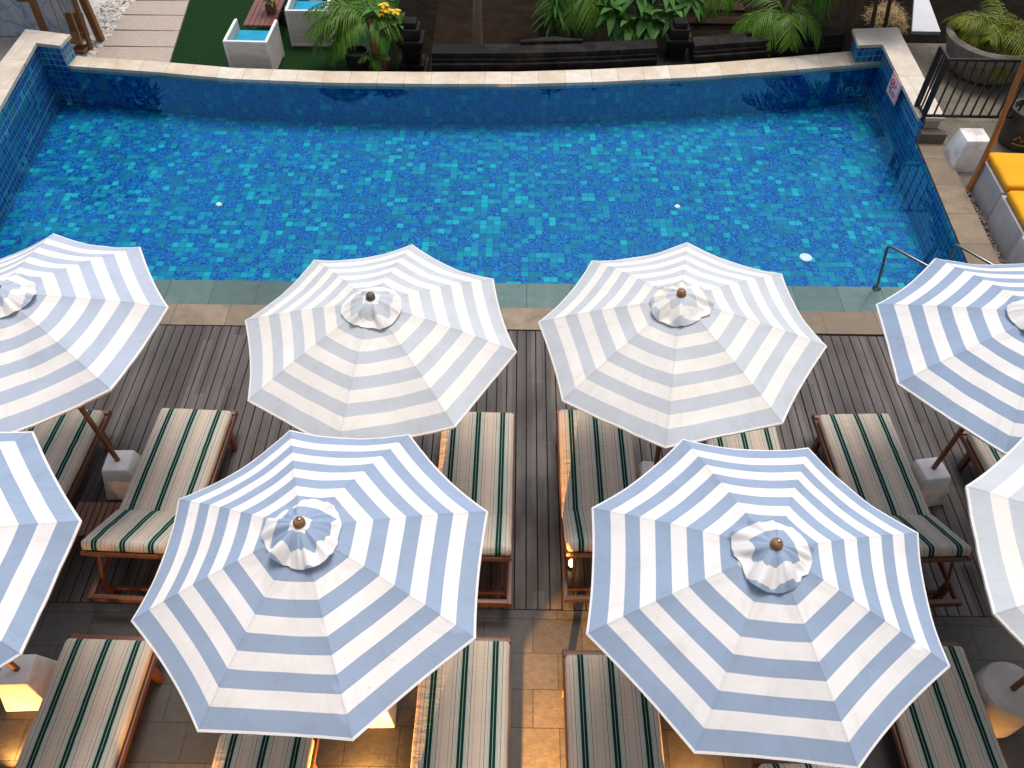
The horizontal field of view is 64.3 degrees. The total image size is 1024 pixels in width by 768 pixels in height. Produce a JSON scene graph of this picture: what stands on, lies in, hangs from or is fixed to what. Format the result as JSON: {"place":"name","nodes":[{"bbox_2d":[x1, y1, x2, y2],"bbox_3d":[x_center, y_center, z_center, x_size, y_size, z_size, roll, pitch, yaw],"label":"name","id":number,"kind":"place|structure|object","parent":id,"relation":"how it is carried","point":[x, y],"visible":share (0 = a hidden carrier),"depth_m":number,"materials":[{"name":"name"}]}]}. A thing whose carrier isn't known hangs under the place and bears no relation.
{"place":"outdoors","nodes":[
{"label":"outdoors","id":0,"kind":"place"},
{"bbox_2d":[0,40,16,61],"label":"side terrace","id":1,"kind":"structure","parent":0,"point":[6,46],"depth_m":13.36,"materials":[{"name":"grey stone"}]},
{"bbox_2d":[0,0,135,56],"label":"pebbles","id":2,"kind":"object","parent":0,"point":[106,12],"visible":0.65,"depth_m":14.55,"materials":[{"name":"stone"}]},
{"bbox_2d":[0,0,92,35],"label":"mural wall","id":3,"kind":"structure","parent":2,"relation":"on","point":[17,18],"depth_m":13.89,"materials":[{"name":"white concrete"}]},
{"bbox_2d":[16,0,104,52],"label":"garden swing","id":4,"kind":"object","parent":2,"relation":"on","point":[77,27],"visible":0.83,"depth_m":13.55,"materials":[{"name":"brown wood"}]},
{"bbox_2d":[95,0,189,61],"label":"path","id":5,"kind":"structure","parent":0,"point":[146,30],"depth_m":14.24,"materials":[{"name":"beige stone"}]},
{"bbox_2d":[171,0,399,71],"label":"lawn","id":6,"kind":"structure","parent":0,"point":[206,25],"depth_m":14.15,"materials":[{"name":"green plant"}]},
{"bbox_2d":[223,19,284,68],"bbox_3d":[-4.208,-5.485,13.333,0.707,0.621,0.766,2,50,1],"label":"box chair","id":7,"kind":"object","parent":6,"relation":"on","point":[256,49],"visible":0.85,"depth_m":13.12,"materials":[{"name":"white wood"}]},
{"bbox_2d":[243,0,287,29],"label":"coffee table","id":8,"kind":"object","parent":6,"relation":"on","point":[258,16],"visible":0.83,"depth_m":13.76,"materials":[{"name":"brown wood"}]},
{"bbox_2d":[257,0,276,12],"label":"potted plant","id":9,"kind":"object","parent":8,"relation":"on","point":[270,6],"visible":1,"depth_m":13.73,"materials":[{"name":"brown plant"}]},
{"bbox_2d":[277,0,321,23],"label":"box chair","id":10,"kind":"object","parent":6,"relation":"on","point":[285,4],"visible":0.14,"depth_m":14.32,"materials":[{"name":"wood"}]},
{"bbox_2d":[284,0,336,46],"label":"box chair","id":11,"kind":"object","parent":6,"relation":"on","point":[295,11],"visible":0.61,"depth_m":13.82,"materials":[{"name":"white wood"}]},
{"bbox_2d":[301,0,404,71],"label":"palm tree","id":12,"kind":"object","parent":6,"relation":"on","point":[346,32],"visible":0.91,"depth_m":12.85,"materials":[{"name":"green plant"}]},
{"bbox_2d":[344,44,368,70],"bbox_3d":[-2.537,-5.323,13.401,0.400,0.340,0.400,1,50,0],"label":"plant pot","id":13,"kind":"object","parent":6,"relation":"on","point":[355,54],"visible":0.83,"depth_m":13.34,"materials":[{"name":"black ceramic"}]},
{"bbox_2d":[357,53,390,71],"bbox_3d":[-2.216,-5.290,13.253,0.547,0.259,0.520,1,50,0],"label":"fern","id":14,"kind":"object","parent":13,"relation":"in","point":[377,66],"visible":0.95,"depth_m":13.13,"materials":[{"name":"green plant"}]},
{"bbox_2d":[0,102,926,286],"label":"pool floor","id":15,"kind":"structure","parent":0,"point":[778,191],"depth_m":12.00,"materials":[{"name":"tile"}]},
{"bbox_2d":[0,50,60,231],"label":"pool side wall","id":16,"kind":"structure","parent":15,"relation":"on","point":[30,110],"depth_m":12.18,"materials":[{"name":"tile"}]},
{"bbox_2d":[36,46,84,107],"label":"pool corner wall","id":17,"kind":"structure","parent":15,"relation":"on","point":[59,74],"depth_m":13.04,"materials":[{"name":"tile"}]},
{"bbox_2d":[69,68,877,124],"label":"pool far wall","id":18,"kind":"structure","parent":15,"relation":"on","point":[441,107],"depth_m":13.09,"materials":[{"name":"tile"}]},
{"bbox_2d":[121,280,903,311],"bbox_3d":[-0.589,-0.707,9.923,13.600,0.655,0.950,1,50,0],"label":"pool step","id":19,"kind":"object","parent":15,"relation":"on","point":[804,298],"visible":0.13,"depth_m":9.82,"materials":[{"name":"tile"}]},
{"bbox_2d":[160,304,883,336],"bbox_3d":[-0.590,-0.633,9.472,14.001,0.404,0.365,1,50,0],"label":"pool coping","id":20,"kind":"object","parent":19,"relation":"on","point":[839,324],"visible":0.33,"depth_m":9.31,"materials":[{"name":"brown stone"}]},
{"bbox_2d":[872,245,927,290],"bbox_3d":[4.653,-1.108,9.411,0.209,0.748,0.973,-27,55,-22],"label":"handrail","id":21,"kind":"object","parent":19,"relation":"on","point":[876,287],"visible":0.49,"depth_m":9.43,"materials":[{"name":"metal"}]},
{"bbox_2d":[948,244,992,264],"bbox_3d":[5.414,-1.102,9.415,0.181,0.748,0.987,-25,54,-20],"label":"handrail","id":22,"kind":"object","parent":19,"relation":"on","point":[969,252],"visible":0.19,"depth_m":9.29,"materials":[{"name":"metal"}]},
{"bbox_2d":[799,253,811,261],"bbox_3d":[4.018,-1.732,11.140,0.170,0.030,0.170,1,50,0],"label":"floor inlet","id":23,"kind":"object","parent":15,"relation":"on","point":[804,257],"visible":1,"depth_m":11.12,"materials":[{"name":"plastic"}]},
{"bbox_2d":[854,47,883,62],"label":"pool corner wall","id":24,"kind":"structure","parent":15,"relation":"on","point":[869,54],"depth_m":13.13,"materials":[{"name":"tile"}]},
{"bbox_2d":[865,53,923,174],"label":"pool side wall","id":25,"kind":"structure","parent":15,"relation":"on","point":[898,125],"depth_m":12.70,"materials":[{"name":"tile"}]},
{"bbox_2d":[886,71,901,105],"bbox_3d":[5.817,-4.508,12.430,0.032,0.330,0.440,1,50,0],"label":"warning sign","id":26,"kind":"object","parent":25,"relation":"attached to","point":[894,88],"visible":1,"depth_m":12.40,"materials":[{"name":"white plastic"}]},
{"bbox_2d":[867,53,940,128],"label":"pool corner wall","id":27,"kind":"structure","parent":15,"relation":"on","point":[931,124],"depth_m":11.66,"materials":[{"name":"beige concrete"}]},
{"bbox_2d":[852,27,945,120],"bbox_3d":[5.891,-4.796,12.477,0.810,0.050,2.720,1,50,0],"label":"pool coping","id":28,"kind":"object","parent":27,"relation":"on","point":[890,41],"visible":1,"depth_m":12.67,"materials":[{"name":"beige stone"}]},
{"bbox_2d":[914,46,1023,120],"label":"iron fence","id":29,"kind":"object","parent":28,"relation":"on","point":[937,82],"visible":0.99,"depth_m":11.26,"materials":[{"name":"black metal"}]},
{"bbox_2d":[896,139,965,264],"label":"pool side wall","id":30,"kind":"structure","parent":15,"relation":"on","point":[935,235],"depth_m":11.27,"materials":[{"name":"tile"}]},
{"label":"pool far kerb","id":31,"kind":"structure","parent":15,"relation":"on","visible":0},
{"bbox_2d":[66,51,879,89],"bbox_3d":[-0.680,-5.028,13.030,13.674,0.100,1.080,-1,50,-2],"label":"pool coping","id":32,"kind":"object","parent":31,"relation":"on","point":[713,72],"visible":0.84,"depth_m":12.84,"materials":[{"name":"beige stone"}]},
{"bbox_2d":[60,40,75,70],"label":"pool corner wall","id":33,"kind":"structure","parent":32,"relation":"on","point":[68,53],"depth_m":12.87,"materials":[{"name":"tile"}]},
{"bbox_2d":[849,38,858,61],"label":"pool corner wall","id":34,"kind":"structure","parent":32,"relation":"on","point":[853,49],"depth_m":13.28,"materials":[{"name":"tile"}]},
{"bbox_2d":[266,334,671,610],"bbox_3d":[-0.013,0.829,8.300,18.400,0.400,3.350,1,50,0],"label":"deck base","id":35,"kind":"object","parent":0,"point":[526,480],"depth_m":7.97,"materials":[{"name":"brown wood"}]},
{"bbox_2d":[47,325,993,616],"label":"deck","id":36,"kind":"structure","parent":35,"relation":"on","point":[187,367],"depth_m":8.31,"materials":[{"name":"wood"}]},
{"bbox_2d":[22,409,112,502],"bbox_3d":[-4.349,0.957,7.306,0.713,0.752,2.030,2,50,1],"label":"sun lounger","id":37,"kind":"object","parent":36,"relation":"on","point":[69,442],"visible":0.21,"depth_m":7.63,"materials":[{"name":"beige fabric"}]},
{"bbox_2d":[74,502,120,549],"bbox_3d":[-3.681,1.287,7.333,0.440,0.295,0.340,1,50,0],"label":"side table","id":38,"kind":"object","parent":36,"relation":"on","point":[92,515],"visible":0.34,"depth_m":7.26,"materials":[{"name":"brown wood"}]},
{"bbox_2d":[102,450,140,499],"bbox_3d":[-3.639,0.828,7.665,0.369,0.390,0.369,-1,50,-1],"label":"ballast block","id":39,"kind":"object","parent":36,"relation":"on","point":[117,477],"depth_m":7.53,"materials":[{"name":"white concrete"}]},
{"bbox_2d":[0,233,168,461],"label":"parasol","id":40,"kind":"object","parent":39,"relation":"on","point":[75,332],"visible":0.99,"depth_m":6.07,"materials":[{"name":"fabric"}]},
{"bbox_2d":[80,407,237,602],"bbox_3d":[-3.109,0.961,7.319,0.713,0.752,2.030,2,50,1],"label":"sun lounger","id":41,"kind":"object","parent":36,"relation":"on","point":[184,452],"visible":0.78,"depth_m":7.32,"materials":[{"name":"beige fabric"}]},
{"bbox_2d":[438,412,514,606],"bbox_3d":[-0.341,0.990,7.332,0.713,0.752,2.030,1,50,0],"label":"sun lounger","id":42,"kind":"object","parent":36,"relation":"on","point":[476,457],"visible":0.6,"depth_m":7.44,"materials":[{"name":"beige fabric"}]},
{"bbox_2d":[567,559,571,569],"bbox_3d":[0.530,1.601,7.254,0.070,0.100,0.070,1,50,0],"label":"floor light","id":43,"kind":"object","parent":36,"relation":"on","point":[569,565],"visible":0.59,"depth_m":7.25,"materials":[{"name":"metal"}]},
{"bbox_2d":[556,409,635,602],"bbox_3d":[0.790,0.969,7.364,0.713,0.752,2.030,1,50,0],"label":"sun lounger","id":44,"kind":"object","parent":36,"relation":"on","point":[596,465],"visible":0.53,"depth_m":7.44,"materials":[{"name":"beige fabric"}]},
{"bbox_2d":[635,461,653,479],"bbox_3d":[1.315,0.932,7.642,0.369,0.390,0.369,3,50,2],"label":"ballast block","id":45,"kind":"object","parent":36,"relation":"on","point":[643,467],"depth_m":7.55,"materials":[{"name":"white concrete"}]},
{"bbox_2d":[538,242,826,464],"bbox_3d":[1.274,0.013,6.769,2.023,2.158,2.034,-8,50,-7],"label":"parasol","id":46,"kind":"object","parent":45,"relation":"on","point":[699,344],"visible":1,"depth_m":5.96,"materials":[{"name":"fabric"}]},
{"bbox_2d":[701,426,780,449],"bbox_3d":[2.183,1.098,7.273,0.713,0.752,2.030,1,50,0],"label":"sun lounger","id":47,"kind":"object","parent":36,"relation":"on","point":[764,439],"visible":0.06,"depth_m":7.70,"materials":[{"name":"beige fabric"}]},
{"bbox_2d":[811,413,971,606],"bbox_3d":[3.367,1.009,7.365,0.713,0.752,2.030,-1,50,-2],"label":"sun lounger","id":48,"kind":"object","parent":36,"relation":"on","point":[866,459],"visible":0.68,"depth_m":7.44,"materials":[{"name":"beige fabric"}]},
{"bbox_2d":[910,457,950,506],"bbox_3d":[3.906,0.904,7.700,0.369,0.390,0.369,-6,50,-6],"label":"ballast block","id":49,"kind":"object","parent":36,"relation":"on","point":[933,485],"depth_m":7.57,"materials":[{"name":"white concrete"}]},
{"bbox_2d":[876,258,1023,469],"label":"parasol","id":50,"kind":"object","parent":49,"relation":"on","point":[953,331],"visible":1,"depth_m":6.06,"materials":[{"name":"fabric"}]},
{"bbox_2d":[957,431,1004,475],"bbox_3d":[4.790,1.152,7.262,0.713,0.752,2.030,-2,50,-3],"label":"sun lounger","id":51,"kind":"object","parent":36,"relation":"on","point":[983,457],"visible":0.27,"depth_m":7.72,"materials":[{"name":"beige fabric"}]},
{"bbox_2d":[429,0,538,71],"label":"garden path","id":52,"kind":"structure","parent":0,"point":[508,21],"depth_m":14.66,"materials":[{"name":"brown wood"}]},
{"bbox_2d":[473,0,482,43],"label":"wooden post","id":53,"kind":"object","parent":52,"relation":"on","point":[477,21],"visible":0.71,"depth_m":13.66,"materials":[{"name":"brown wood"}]},
{"bbox_2d":[0,602,1023,767],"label":"paving","id":54,"kind":"structure","parent":0,"point":[166,734],"depth_m":6.45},
{"bbox_2d":[0,654,56,711],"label":"ballast block","id":55,"kind":"object","parent":54,"relation":"on","point":[24,687],"depth_m":6.29,"materials":[{"name":"white concrete"}]},
{"bbox_2d":[0,431,81,671],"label":"parasol","id":56,"kind":"object","parent":55,"relation":"on","point":[40,522],"visible":1,"depth_m":5.02,"materials":[{"name":"fabric"}]},
{"bbox_2d":[15,633,163,767],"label":"sun lounger","id":57,"kind":"object","parent":54,"relation":"on","point":[90,708],"visible":0.97,"depth_m":6.07,"materials":[{"name":"beige fabric"}]},
{"bbox_2d":[212,733,319,767],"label":"sun lounger","id":58,"kind":"object","parent":54,"relation":"on","point":[234,750],"visible":0.75,"depth_m":5.86,"materials":[{"name":"beige fabric"}]},
{"bbox_2d":[369,703,396,727],"bbox_3d":[-1.098,2.423,6.337,0.369,0.390,0.369,0,50,-1],"label":"ballast block","id":59,"kind":"object","parent":54,"relation":"on","point":[387,719],"depth_m":6.32,"materials":[{"name":"white concrete"}]},
{"bbox_2d":[131,430,487,740],"bbox_3d":[-1.197,1.484,5.429,2.073,2.235,2.074,1,50,0],"label":"parasol","id":60,"kind":"object","parent":59,"relation":"on","point":[311,586],"visible":1,"depth_m":4.64,"materials":[{"name":"fabric"}]},
{"bbox_2d":[410,636,510,767],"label":"sun lounger","id":61,"kind":"object","parent":54,"relation":"on","point":[462,716],"visible":0.75,"depth_m":6.05,"materials":[{"name":"beige fabric"}]},
{"bbox_2d":[562,649,664,767],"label":"sun lounger","id":62,"kind":"object","parent":54,"relation":"on","point":[611,716],"visible":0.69,"depth_m":6.03,"materials":[{"name":"beige fabric"}]},
{"bbox_2d":[750,757,839,767],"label":"sun lounger","id":63,"kind":"object","parent":54,"relation":"on","point":[762,763],"visible":0.55,"depth_m":5.85,"materials":[{"name":"beige fabric"}]},
{"bbox_2d":[890,641,1007,767],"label":"sun lounger","id":64,"kind":"object","parent":54,"relation":"on","point":[943,720],"visible":0.65,"depth_m":6.02,"materials":[{"name":"beige fabric"}]},
{"bbox_2d":[974,662,1023,737],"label":"ballast block","id":65,"kind":"object","parent":54,"relation":"on","point":[1003,702],"depth_m":6.18,"materials":[{"name":"concrete"}]},
{"bbox_2d":[965,436,1023,690],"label":"parasol","id":66,"kind":"object","parent":65,"relation":"on","point":[995,503],"visible":0.93,"depth_m":4.97,"materials":[{"name":"fabric"}]},
{"bbox_2d":[385,0,1023,71],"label":"soil","id":67,"kind":"structure","parent":0,"point":[424,12],"depth_m":14.98,"materials":[{"name":"black soil"}]},
{"bbox_2d":[361,2,404,68],"bbox_3d":[-1.984,-5.621,13.185,0.818,1.073,0.652,1,50,0],"label":"flowering plant","id":68,"kind":"object","parent":67,"relation":"on","point":[370,8],"visible":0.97,"depth_m":12.82,"materials":[{"name":"green plant"}]},
{"bbox_2d":[396,17,428,71],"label":"stone pillar","id":69,"kind":"structure","parent":67,"relation":"on","point":[412,58],"depth_m":13.08,"materials":[{"name":"black stone"}]},
{"bbox_2d":[530,0,576,37],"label":"palm tree","id":70,"kind":"object","parent":67,"relation":"on","point":[556,9],"visible":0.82,"depth_m":13.34,"materials":[{"name":"green plant"}]},
{"bbox_2d":[538,0,620,37],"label":"palm tree","id":71,"kind":"object","parent":67,"relation":"on","point":[571,19],"visible":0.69,"depth_m":13.34,"materials":[{"name":"green plant"}]},
{"bbox_2d":[430,26,844,71],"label":"stone wall","id":72,"kind":"structure","parent":67,"relation":"on","point":[551,53],"depth_m":13.06,"materials":[{"name":"black stone"}]},
{"bbox_2d":[589,0,705,46],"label":"leafy shrub","id":73,"kind":"object","parent":67,"relation":"on","point":[645,26],"visible":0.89,"depth_m":13.31,"materials":[{"name":"green plant"}]},
{"bbox_2d":[664,17,691,57],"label":"stone pillar","id":74,"kind":"structure","parent":67,"relation":"on","point":[678,40],"depth_m":13.17,"materials":[{"name":"black stone"}]},
{"bbox_2d":[681,0,736,28],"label":"palm tree","id":75,"kind":"object","parent":67,"relation":"on","point":[713,10],"visible":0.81,"depth_m":13.54,"materials":[{"name":"green plant"}]},
{"bbox_2d":[676,2,746,50],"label":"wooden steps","id":76,"kind":"structure","parent":67,"relation":"on","point":[723,25],"depth_m":14.16,"materials":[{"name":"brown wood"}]},
{"bbox_2d":[729,0,829,57],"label":"palm tree","id":77,"kind":"object","parent":67,"relation":"on","point":[782,22],"visible":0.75,"depth_m":13.26,"materials":[{"name":"green plant"}]},
{"bbox_2d":[793,0,865,51],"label":"palm tree","id":78,"kind":"object","parent":67,"relation":"on","point":[853,15],"visible":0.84,"depth_m":13.55,"materials":[{"name":"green plant"}]},
{"bbox_2d":[869,0,878,27],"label":"timber pole","id":79,"kind":"object","parent":67,"relation":"on","point":[874,12],"visible":0.64,"depth_m":14.23,"materials":[{"name":"brown wood"}]},
{"bbox_2d":[860,1,914,34],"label":"straw heap","id":80,"kind":"object","parent":67,"relation":"on","point":[883,9],"visible":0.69,"depth_m":14.72,"materials":[{"name":"beige plant"}]},
{"bbox_2d":[883,0,891,27],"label":"timber pole","id":81,"kind":"object","parent":67,"relation":"on","point":[887,13],"visible":0.52,"depth_m":14.11,"materials":[{"name":"brown wood"}]},
{"bbox_2d":[911,0,940,34],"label":"white ledge","id":82,"kind":"object","parent":67,"relation":"on","point":[924,21],"visible":1,"depth_m":14.78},
{"bbox_2d":[906,43,1023,258],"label":"terrace","id":83,"kind":"structure","parent":0,"point":[923,54],"depth_m":12.61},
{"bbox_2d":[914,128,946,143],"bbox_3d":[6.013,-3.463,11.816,0.365,0.450,0.153,1,50,0],"label":"pool coping step","id":84,"kind":"object","parent":83,"relation":"on","point":[930,136],"visible":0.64,"depth_m":11.66,"materials":[{"name":"brown stone"}]},
{"bbox_2d":[917,144,999,264],"bbox_3d":[5.866,-2.041,10.698,0.409,0.300,3.492,4,50,2],"label":"pool coping","id":85,"kind":"object","parent":83,"relation":"on","point":[969,232],"visible":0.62,"depth_m":10.76,"materials":[{"name":"brown stone"}]},
{"bbox_2d":[943,128,989,171],"bbox_3d":[6.352,-3.269,11.346,0.457,0.460,0.457,1,50,0],"label":"ballast block","id":86,"kind":"object","parent":83,"relation":"on","point":[964,149],"depth_m":11.23,"materials":[{"name":"white concrete"}]},
{"bbox_2d":[941,0,1023,84],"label":"planter","id":87,"kind":"object","parent":83,"relation":"on","point":[970,34],"visible":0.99,"depth_m":12.59,"materials":[{"name":"grey stone"}]},
{"bbox_2d":[965,189,1005,263],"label":"gravel","id":88,"kind":"structure","parent":83,"relation":"on","point":[983,220],"depth_m":10.59,"materials":[{"name":"grey gravel"}]},
{"bbox_2d":[968,159,1007,219],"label":"seat block","id":89,"kind":"structure","parent":83,"relation":"on","point":[988,191],"depth_m":10.65,"materials":[{"name":"concrete"}]},
{"bbox_2d":[987,152,1023,191],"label":"seat cushion","id":90,"kind":"object","parent":89,"relation":"on","point":[1008,168],"visible":0.94,"depth_m":10.45,"materials":[{"name":"yellow fabric"}]},
{"bbox_2d":[967,57,1023,191],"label":"bamboo pole","id":91,"kind":"object","parent":83,"relation":"on","point":[1000,122],"visible":1,"depth_m":10.32,"materials":[{"name":"brown wood"}]},
{"bbox_2d":[986,195,1023,260],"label":"seat block","id":92,"kind":"object","parent":83,"relation":"on","point":[1005,226],"depth_m":10.16,"materials":[{"name":"concrete"}]},
{"bbox_2d":[1007,191,1023,227],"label":"seat cushion","id":93,"kind":"object","parent":92,"relation":"on","point":[1015,199],"visible":1,"depth_m":10.02,"materials":[{"name":"yellow fabric"}]},
{"bbox_2d":[998,98,1023,151],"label":"plant pot","id":94,"kind":"object","parent":83,"relation":"on","point":[1011,135],"visible":0.88,"depth_m":11.58,"materials":[{"name":"black paint"}]},
{"bbox_2d":[1005,236,1023,263],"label":"seat block","id":95,"kind":"object","parent":83,"relation":"on","point":[1016,256],"depth_m":9.80,"materials":[{"name":"concrete"}]},
{"bbox_3d":[-1.062,0.773,7.746,0.369,0.390,0.369,1,49,0],"label":"ballast block","id":96,"kind":"object","parent":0,"visible":0},
{"bbox_2d":[245,244,516,438],"bbox_3d":[-1.052,-0.005,6.810,2.032,2.068,2.033,-10,50,-9],"label":"parasol","id":97,"kind":"object","parent":96,"relation":"on","point":[380,346],"visible":0.98,"depth_m":6.05,"materials":[{"name":"fabric"}]},
{"bbox_3d":[1.462,2.433,6.363,0.369,0.390,0.369,1,49,0],"label":"ballast block","id":98,"kind":"object","parent":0,"visible":0},
{"bbox_2d":[586,439,950,767],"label":"parasol","id":99,"kind":"object","parent":98,"relation":"on","point":[769,604],"visible":1,"depth_m":4.57,"materials":[{"name":"fabric"}]},
{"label":"pool corner wall","id":100,"kind":"structure","parent":0,"visible":0},
{"bbox_2d":[0,29,71,111],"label":"pool coping","id":101,"kind":"object","parent":100,"relation":"on","point":[15,60],"visible":1,"depth_m":12.42,"materials":[{"name":"beige stone"}]}
]}

